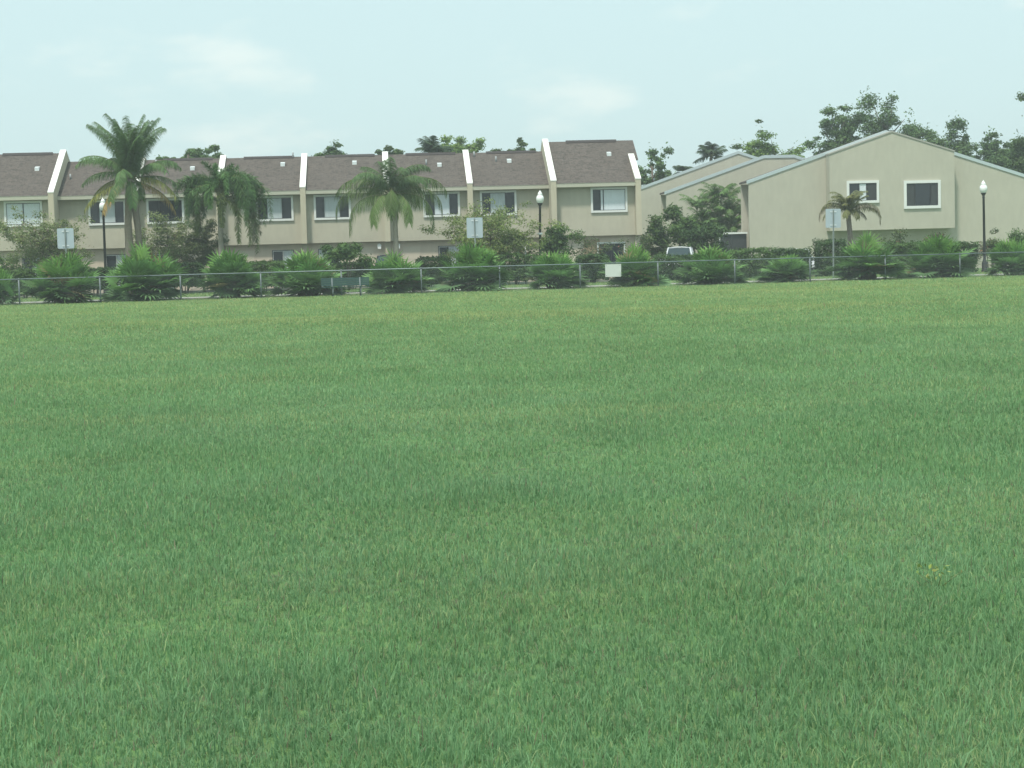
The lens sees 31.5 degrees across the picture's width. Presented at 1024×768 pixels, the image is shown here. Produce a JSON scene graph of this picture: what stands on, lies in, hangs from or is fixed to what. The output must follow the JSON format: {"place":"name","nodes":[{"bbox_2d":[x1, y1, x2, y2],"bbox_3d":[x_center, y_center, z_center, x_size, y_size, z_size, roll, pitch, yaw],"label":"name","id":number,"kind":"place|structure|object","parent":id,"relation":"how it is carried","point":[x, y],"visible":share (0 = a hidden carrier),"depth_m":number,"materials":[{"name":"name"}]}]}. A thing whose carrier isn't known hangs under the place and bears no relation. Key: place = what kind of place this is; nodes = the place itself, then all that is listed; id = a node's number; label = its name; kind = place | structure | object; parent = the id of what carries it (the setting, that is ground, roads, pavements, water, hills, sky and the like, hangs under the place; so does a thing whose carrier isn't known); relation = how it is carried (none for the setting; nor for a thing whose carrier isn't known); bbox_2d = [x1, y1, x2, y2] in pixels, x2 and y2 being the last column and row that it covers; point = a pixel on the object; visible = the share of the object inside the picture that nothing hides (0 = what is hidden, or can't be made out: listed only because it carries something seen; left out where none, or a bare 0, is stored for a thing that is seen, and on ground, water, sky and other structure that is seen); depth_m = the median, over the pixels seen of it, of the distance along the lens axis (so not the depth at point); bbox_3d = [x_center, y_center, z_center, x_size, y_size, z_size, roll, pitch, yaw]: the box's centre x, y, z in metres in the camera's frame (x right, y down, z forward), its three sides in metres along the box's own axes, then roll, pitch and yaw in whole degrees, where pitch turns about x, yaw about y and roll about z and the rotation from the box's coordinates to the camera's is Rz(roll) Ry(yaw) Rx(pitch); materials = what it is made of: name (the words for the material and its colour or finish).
{"place":"outdoors","nodes":[
{"label":"outdoors","id":0,"kind":"place"},
{"bbox_2d":[0,268,1023,767],"bbox_3d":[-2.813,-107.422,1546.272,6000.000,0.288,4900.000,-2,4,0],"label":"ground","id":1,"kind":"structure","parent":0,"point":[454,536],"depth_m":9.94,"materials":[{"name":"green plant"}]},
{"bbox_2d":[0,263,26,303],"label":"fan palm","id":2,"kind":"object","parent":1,"relation":"on","point":[10,292],"visible":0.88,"depth_m":85.61,"materials":[{"name":"green plant"}]},
{"bbox_2d":[0,253,28,296],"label":"shrub","id":3,"kind":"object","parent":1,"relation":"on","point":[11,267],"visible":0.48,"depth_m":106.64,"materials":[{"name":"green plant"}]},
{"bbox_2d":[3,268,40,298],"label":"hedge","id":4,"kind":"object","parent":1,"relation":"on","point":[23,273],"visible":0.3,"depth_m":103.15,"materials":[{"name":"green plant"}]},
{"bbox_2d":[0,150,69,293],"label":"townhouse","id":5,"kind":"structure","parent":1,"relation":"on","point":[30,183],"depth_m":112.33,"materials":[{"name":"paint"}]},
{"bbox_2d":[3,201,42,226],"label":"window","id":6,"kind":"structure","parent":5,"relation":"in","point":[27,207],"depth_m":111.75,"materials":[{"name":"glass"}]},
{"bbox_2d":[0,205,94,274],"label":"crape myrtle","id":7,"kind":"object","parent":1,"relation":"on","point":[43,245],"visible":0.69,"depth_m":104.43,"materials":[{"name":"green plant"}]},
{"bbox_2d":[15,246,113,303],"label":"fan palm","id":8,"kind":"object","parent":1,"relation":"on","point":[68,265],"visible":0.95,"depth_m":85.71,"materials":[{"name":"green plant"}]},
{"bbox_2d":[57,228,73,256],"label":"road sign","id":9,"kind":"object","parent":1,"relation":"on","point":[65,238],"visible":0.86,"depth_m":91.21,"materials":[{"name":"metal"}]},
{"bbox_2d":[57,161,135,292],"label":"townhouse","id":10,"kind":"structure","parent":1,"relation":"on","point":[74,197],"depth_m":113.40,"materials":[{"name":"paint"}]},
{"bbox_2d":[88,199,124,225],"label":"window","id":11,"kind":"structure","parent":10,"relation":"in","point":[115,215],"depth_m":113.32,"materials":[{"name":"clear glass"}]},
{"bbox_2d":[106,254,125,290],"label":"window","id":12,"kind":"structure","parent":10,"relation":"in","point":[112,259],"depth_m":113.90,"materials":[{"name":"glass"}]},
{"bbox_2d":[86,266,112,295],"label":"hedge","id":13,"kind":"object","parent":1,"relation":"on","point":[104,270],"visible":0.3,"depth_m":103.69,"materials":[{"name":"green plant"}]},
{"bbox_2d":[99,198,109,294],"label":"street lamp","id":14,"kind":"object","parent":1,"relation":"on","point":[101,204],"visible":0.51,"depth_m":107.05,"materials":[{"name":"black metal"}]},
{"bbox_2d":[75,113,182,291],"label":"coconut palm","id":15,"kind":"object","parent":1,"relation":"on","point":[129,146],"visible":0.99,"depth_m":101.89,"materials":[{"name":"green plant"}]},
{"bbox_2d":[98,239,190,301],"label":"fan palm","id":16,"kind":"object","parent":1,"relation":"on","point":[140,262],"visible":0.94,"depth_m":86.22,"materials":[{"name":"green plant"}]},
{"bbox_2d":[120,210,208,266],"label":"crape myrtle","id":17,"kind":"object","parent":1,"relation":"on","point":[170,243],"visible":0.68,"depth_m":107.36,"materials":[{"name":"green plant"}]},
{"bbox_2d":[133,157,219,290],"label":"townhouse","id":18,"kind":"structure","parent":1,"relation":"on","point":[187,166],"depth_m":113.77,"materials":[{"name":"paint"}]},
{"bbox_2d":[146,198,184,223],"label":"window","id":19,"kind":"structure","parent":18,"relation":"in","point":[152,205],"depth_m":113.54,"materials":[{"name":"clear glass"}]},
{"bbox_2d":[170,262,203,293],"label":"hedge","id":20,"kind":"object","parent":1,"relation":"on","point":[192,268],"visible":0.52,"depth_m":104.24,"materials":[{"name":"green plant"}]},
{"bbox_2d":[156,144,223,159],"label":"pine tree","id":21,"kind":"object","parent":1,"relation":"on","point":[195,153],"visible":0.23,"depth_m":149.41,"materials":[{"name":"green plant"}]},
{"bbox_2d":[174,218,229,292],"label":"crape myrtle","id":22,"kind":"object","parent":1,"relation":"on","point":[206,235],"visible":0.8,"depth_m":107.97,"materials":[{"name":"green plant"}]},
{"bbox_2d":[172,159,273,257],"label":"foxtail palm","id":23,"kind":"object","parent":1,"relation":"on","point":[243,187],"visible":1,"depth_m":104.72,"materials":[{"name":"plant"}]},
{"bbox_2d":[195,247,270,297],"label":"fan palm","id":24,"kind":"object","parent":1,"relation":"on","point":[229,263],"visible":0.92,"depth_m":86.82,"materials":[{"name":"green plant"}]},
{"bbox_2d":[216,152,301,288],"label":"townhouse","id":25,"kind":"structure","parent":1,"relation":"on","point":[280,237],"depth_m":114.27,"materials":[{"name":"paint"}]},
{"bbox_2d":[256,195,293,220],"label":"window","id":26,"kind":"structure","parent":25,"relation":"in","point":[282,209],"depth_m":114.04,"materials":[{"name":"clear glass"}]},
{"bbox_2d":[272,250,293,286],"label":"window","id":27,"kind":"structure","parent":25,"relation":"in","point":[277,255],"depth_m":114.62,"materials":[{"name":"glass"}]},
{"bbox_2d":[246,259,286,290],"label":"hedge","id":28,"kind":"object","parent":1,"relation":"on","point":[257,266],"visible":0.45,"depth_m":104.65,"materials":[{"name":"green plant"}]},
{"bbox_2d":[259,248,352,296],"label":"fan palm","id":29,"kind":"object","parent":1,"relation":"on","point":[303,261],"visible":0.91,"depth_m":87.32,"materials":[{"name":"green plant"}]},
{"bbox_2d":[311,139,347,155],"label":"broadleaf tree","id":30,"kind":"object","parent":1,"relation":"on","point":[331,150],"visible":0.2,"depth_m":158.51,"materials":[{"name":"green plant"}]},
{"bbox_2d":[299,153,385,286],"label":"townhouse","id":31,"kind":"structure","parent":1,"relation":"on","point":[324,179],"depth_m":114.52,"materials":[{"name":"paint"}]},
{"bbox_2d":[313,194,350,219],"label":"window","id":32,"kind":"structure","parent":31,"relation":"in","point":[324,205],"depth_m":114.26,"materials":[{"name":"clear glass"}]},
{"bbox_2d":[321,277,369,295],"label":"park bench","id":33,"kind":"object","parent":1,"relation":"on","point":[345,282],"visible":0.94,"depth_m":85.94,"materials":[{"name":"metal"}]},
{"bbox_2d":[319,242,375,289],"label":"shrub","id":34,"kind":"object","parent":1,"relation":"on","point":[342,251],"visible":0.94,"depth_m":102.55,"materials":[{"name":"green plant"}]},
{"bbox_2d":[330,261,371,288],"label":"hedge","id":35,"kind":"object","parent":1,"relation":"on","point":[355,266],"visible":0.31,"depth_m":105.20,"materials":[{"name":"green plant"}]},
{"bbox_2d":[334,157,446,257],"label":"queen palm","id":36,"kind":"object","parent":1,"relation":"on","point":[401,183],"visible":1,"depth_m":104.05,"materials":[{"name":"green plant"}]},
{"bbox_2d":[357,249,433,293],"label":"fan palm","id":37,"kind":"object","parent":1,"relation":"on","point":[393,261],"visible":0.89,"depth_m":88.16,"materials":[{"name":"green plant"}]},
{"bbox_2d":[382,151,467,275],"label":"townhouse","id":38,"kind":"structure","parent":1,"relation":"on","point":[448,171],"depth_m":115.02,"materials":[{"name":"paint"}]},
{"bbox_2d":[403,246,419,266],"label":"door","id":39,"kind":"structure","parent":38,"relation":"in","point":[412,253],"depth_m":115.21,"materials":[{"name":"metal"}]},
{"bbox_2d":[423,191,459,216],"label":"window","id":40,"kind":"structure","parent":38,"relation":"in","point":[451,203],"depth_m":114.76,"materials":[{"name":"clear glass"}]},
{"bbox_2d":[415,255,451,286],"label":"hedge","id":41,"kind":"object","parent":1,"relation":"on","point":[433,261],"visible":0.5,"depth_m":105.21,"materials":[{"name":"green plant"}]},
{"bbox_2d":[414,135,454,152],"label":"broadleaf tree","id":42,"kind":"object","parent":1,"relation":"on","point":[431,144],"visible":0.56,"depth_m":148.49,"materials":[{"name":"green plant"}]},
{"bbox_2d":[437,134,486,152],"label":"broadleaf tree","id":43,"kind":"object","parent":1,"relation":"on","point":[457,146],"visible":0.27,"depth_m":164.19,"materials":[{"name":"green plant"}]},
{"bbox_2d":[429,241,513,291],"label":"fan palm","id":44,"kind":"object","parent":1,"relation":"on","point":[473,256],"visible":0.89,"depth_m":88.77,"materials":[{"name":"green plant"}]},
{"bbox_2d":[466,217,482,245],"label":"road sign","id":45,"kind":"object","parent":1,"relation":"on","point":[474,228],"visible":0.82,"depth_m":94.70,"materials":[{"name":"metal"}]},
{"bbox_2d":[417,197,568,263],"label":"crape myrtle","id":46,"kind":"object","parent":1,"relation":"on","point":[492,225],"visible":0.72,"depth_m":106.39,"materials":[{"name":"green plant"}]},
{"bbox_2d":[462,150,549,281],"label":"townhouse","id":47,"kind":"structure","parent":1,"relation":"on","point":[509,180],"depth_m":115.27,"materials":[{"name":"paint"}]},
{"bbox_2d":[480,190,516,215],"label":"window","id":48,"kind":"structure","parent":47,"relation":"in","point":[508,198],"depth_m":114.99,"materials":[{"name":"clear glass"}]},
{"bbox_2d":[13,270,1001,301],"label":"verge grass","id":49,"kind":"structure","parent":1,"relation":"on","point":[355,289],"depth_m":100.47,"materials":[{"name":"green plant"}]},
{"bbox_2d":[0,252,1023,304],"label":"chain link fence","id":50,"kind":"object","parent":1,"relation":"on","point":[579,278],"visible":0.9,"depth_m":88.15,"materials":[{"name":"metal"}]},
{"bbox_2d":[605,264,620,276],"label":"fence sign","id":51,"kind":"object","parent":50,"relation":"attached to","point":[612,270],"visible":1,"depth_m":88.91,"materials":[{"name":"metal"}]},
{"bbox_2d":[494,251,538,283],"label":"hedge","id":52,"kind":"object","parent":1,"relation":"on","point":[519,257],"visible":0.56,"depth_m":105.67,"materials":[{"name":"green plant"}]},
{"bbox_2d":[536,191,543,279],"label":"street lamp","id":53,"kind":"object","parent":1,"relation":"on","point":[539,198],"visible":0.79,"depth_m":106.98,"materials":[{"name":"black metal"}]},
{"bbox_2d":[522,249,593,289],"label":"fan palm","id":54,"kind":"object","parent":1,"relation":"on","point":[554,258],"visible":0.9,"depth_m":89.31,"materials":[{"name":"green plant"}]},
{"bbox_2d":[537,223,586,257],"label":"shrub","id":55,"kind":"object","parent":1,"relation":"on","point":[557,237],"visible":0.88,"depth_m":108.32,"materials":[{"name":"green plant"}]},
{"bbox_2d":[541,139,641,279],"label":"townhouse","id":56,"kind":"structure","parent":1,"relation":"on","point":[594,189],"depth_m":114.46,"materials":[{"name":"paint"}]},
{"bbox_2d":[590,187,627,212],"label":"window","id":57,"kind":"structure","parent":56,"relation":"in","point":[603,199],"depth_m":114.29,"materials":[{"name":"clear glass"}]},
{"bbox_2d":[597,242,624,262],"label":"window","id":58,"kind":"structure","parent":56,"relation":"in","point":[611,253],"depth_m":114.90,"materials":[{"name":"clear glass"}]},
{"bbox_2d":[574,253,610,282],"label":"hedge","id":59,"kind":"object","parent":1,"relation":"on","point":[590,258],"visible":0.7,"depth_m":105.71,"materials":[{"name":"green plant"}]},
{"bbox_2d":[571,235,617,281],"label":"flowering shrub","id":60,"kind":"object","parent":1,"relation":"on","point":[602,250],"visible":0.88,"depth_m":108.65,"materials":[{"name":"green plant"}]},
{"bbox_2d":[596,241,672,286],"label":"fan palm","id":61,"kind":"object","parent":1,"relation":"on","point":[633,254],"visible":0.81,"depth_m":89.89,"materials":[{"name":"green plant"}]},
{"bbox_2d":[616,231,656,255],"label":"flowering shrub","id":62,"kind":"object","parent":1,"relation":"on","point":[641,243],"visible":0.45,"depth_m":108.90,"materials":[{"name":"green plant"}]},
{"bbox_2d":[638,142,675,185],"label":"pine tree","id":63,"kind":"object","parent":1,"relation":"on","point":[659,173],"visible":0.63,"depth_m":149.36,"materials":[{"name":"green plant"}]},
{"bbox_2d":[640,213,683,257],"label":"shrub","id":64,"kind":"object","parent":1,"relation":"on","point":[662,240],"visible":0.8,"depth_m":118.34,"materials":[{"name":"green plant"}]},
{"bbox_2d":[652,253,694,280],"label":"hedge","id":65,"kind":"object","parent":1,"relation":"on","point":[664,257],"visible":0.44,"depth_m":106.17,"materials":[{"name":"green plant"}]},
{"bbox_2d":[660,202,706,245],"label":"shrub","id":66,"kind":"object","parent":1,"relation":"on","point":[674,213],"visible":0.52,"depth_m":120.18,"materials":[{"name":"green plant"}]},
{"bbox_2d":[641,151,756,259],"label":"apartment building","id":67,"kind":"structure","parent":1,"relation":"on","point":[651,199],"depth_m":147.90,"materials":[{"name":"paint"}]},
{"bbox_2d":[679,190,720,251],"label":"areca palm","id":68,"kind":"object","parent":1,"relation":"on","point":[701,220],"visible":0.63,"depth_m":130.49,"materials":[{"name":"green plant"}]},
{"bbox_2d":[680,223,729,252],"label":"shrub","id":69,"kind":"object","parent":1,"relation":"on","point":[710,234],"visible":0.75,"depth_m":116.39,"materials":[{"name":"green plant"}]},
{"bbox_2d":[693,141,727,163],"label":"coconut palm","id":70,"kind":"object","parent":1,"relation":"on","point":[710,150],"visible":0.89,"depth_m":163.65,"materials":[{"name":"green plant"}]},
{"bbox_2d":[674,244,749,284],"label":"fan palm","id":71,"kind":"object","parent":1,"relation":"on","point":[710,253],"visible":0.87,"depth_m":90.61,"materials":[{"name":"green plant"}]},
{"bbox_2d":[694,182,740,241],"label":"areca palm","id":72,"kind":"object","parent":1,"relation":"on","point":[727,192],"visible":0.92,"depth_m":129.86,"materials":[{"name":"green plant"}]},
{"bbox_2d":[706,199,740,232],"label":"areca palm","id":73,"kind":"object","parent":1,"relation":"on","point":[734,221],"visible":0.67,"depth_m":129.59,"materials":[{"name":"green plant"}]},
{"bbox_2d":[660,155,805,253],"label":"apartment building","id":74,"kind":"structure","parent":1,"relation":"on","point":[749,169],"depth_m":139.00,"materials":[{"name":"paint"}]},
{"bbox_2d":[719,232,747,264],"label":"screen porch","id":75,"kind":"object","parent":1,"relation":"on","point":[737,240],"visible":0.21,"depth_m":125.98,"materials":[{"name":"metal"}]},
{"bbox_2d":[726,246,778,277],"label":"hedge","id":76,"kind":"object","parent":1,"relation":"on","point":[740,252],"visible":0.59,"depth_m":106.69,"materials":[{"name":"green plant"}]},
{"bbox_2d":[740,130,807,157],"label":"broadleaf tree","id":77,"kind":"object","parent":1,"relation":"on","point":[765,148],"visible":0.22,"depth_m":158.39,"materials":[{"name":"green plant"}]},
{"bbox_2d":[752,253,822,282],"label":"fan palm","id":78,"kind":"object","parent":1,"relation":"on","point":[784,272],"visible":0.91,"depth_m":91.47,"materials":[{"name":"green plant"}]},
{"bbox_2d":[768,246,813,276],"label":"hedge","id":79,"kind":"object","parent":1,"relation":"on","point":[784,252],"visible":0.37,"depth_m":106.69,"materials":[{"name":"green plant"}]},
{"bbox_2d":[812,237,846,276],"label":"hedge","id":80,"kind":"object","parent":1,"relation":"on","point":[827,251],"visible":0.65,"depth_m":106.77,"materials":[{"name":"green plant"}]},
{"bbox_2d":[826,209,840,275],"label":"road sign","id":81,"kind":"object","parent":1,"relation":"on","point":[833,218],"visible":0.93,"depth_m":97.19,"materials":[{"name":"metal"}]},
{"bbox_2d":[802,102,871,154],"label":"tree","id":82,"kind":"object","parent":1,"relation":"on","point":[844,135],"visible":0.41,"depth_m":163.33,"materials":[{"name":"green plant"}]},
{"bbox_2d":[819,190,881,269],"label":"scraggly palm","id":83,"kind":"object","parent":1,"relation":"on","point":[849,206],"visible":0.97,"depth_m":112.35,"materials":[{"name":"green plant"}]},
{"bbox_2d":[823,230,913,279],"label":"fan palm","id":84,"kind":"object","parent":1,"relation":"on","point":[866,245],"visible":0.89,"depth_m":91.92,"materials":[{"name":"green plant"}]},
{"bbox_2d":[875,228,911,249],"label":"shrub","id":85,"kind":"object","parent":1,"relation":"on","point":[897,233],"visible":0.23,"depth_m":112.58,"materials":[{"name":"green plant"}]},
{"bbox_2d":[854,86,938,138],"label":"pine tree","id":86,"kind":"object","parent":1,"relation":"on","point":[886,120],"visible":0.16,"depth_m":166.49,"materials":[{"name":"green plant"}]},
{"bbox_2d":[882,240,920,271],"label":"hedge","id":87,"kind":"object","parent":1,"relation":"on","point":[897,246],"visible":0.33,"depth_m":107.14,"materials":[{"name":"green plant"}]},
{"bbox_2d":[899,230,983,277],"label":"fan palm","id":88,"kind":"object","parent":1,"relation":"on","point":[936,245],"visible":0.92,"depth_m":92.48,"materials":[{"name":"green plant"}]},
{"bbox_2d":[910,115,978,156],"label":"pine tree","id":89,"kind":"object","parent":1,"relation":"on","point":[963,146],"visible":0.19,"depth_m":166.10,"materials":[{"name":"green plant"}]},
{"bbox_2d":[955,241,980,271],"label":"hedge","id":90,"kind":"object","parent":1,"relation":"on","point":[964,245],"visible":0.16,"depth_m":107.77,"materials":[{"name":"green plant"}]},
{"bbox_2d":[979,180,987,271],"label":"street lamp","id":91,"kind":"object","parent":1,"relation":"on","point":[983,188],"visible":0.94,"depth_m":107.59,"materials":[{"name":"black metal"}]},
{"bbox_2d":[977,227,1005,266],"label":"shrub","id":92,"kind":"object","parent":1,"relation":"on","point":[990,243],"visible":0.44,"depth_m":113.68,"materials":[{"name":"green plant"}]},
{"bbox_2d":[973,125,1011,169],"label":"pine tree","id":93,"kind":"object","parent":1,"relation":"on","point":[991,152],"visible":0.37,"depth_m":163.70,"materials":[{"name":"green plant"}]},
{"bbox_2d":[983,236,1023,275],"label":"fan palm","id":94,"kind":"object","parent":1,"relation":"on","point":[1009,246],"visible":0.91,"depth_m":93.16,"materials":[{"name":"green plant"}]},
{"bbox_2d":[1002,129,1023,173],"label":"pine tree","id":95,"kind":"object","parent":1,"relation":"on","point":[1015,162],"visible":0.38,"depth_m":148.65,"materials":[{"name":"green plant"}]},
{"bbox_2d":[0,0,1023,184],"label":"sky","id":96,"kind":"structure","parent":0,"point":[246,78],"materials":[{"name":"blue"}]},
{"bbox_2d":[4,273,1022,303],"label":"path","id":97,"kind":"structure","parent":0,"point":[460,289],"depth_m":92.08,"materials":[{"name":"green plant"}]},
{"bbox_2d":[739,130,1023,269],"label":"apartment building","id":98,"kind":"structure","parent":0,"point":[919,189],"depth_m":125.38,"materials":[{"name":"paint"}]},
{"bbox_2d":[846,180,878,202],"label":"window","id":99,"kind":"structure","parent":98,"relation":"in","point":[872,186],"depth_m":124.64,"materials":[{"name":"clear glass"}]},
{"bbox_2d":[903,180,940,208],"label":"window","id":100,"kind":"structure","parent":98,"relation":"in","point":[918,194],"depth_m":124.94,"materials":[{"name":"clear glass"}]},
{"label":"parking lot","id":101,"kind":"structure","parent":0,"visible":0},
{"bbox_2d":[666,246,693,260],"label":"parked van","id":102,"kind":"object","parent":101,"relation":"on","point":[679,250],"visible":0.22,"depth_m":112.50,"materials":[{"name":"white paint"}]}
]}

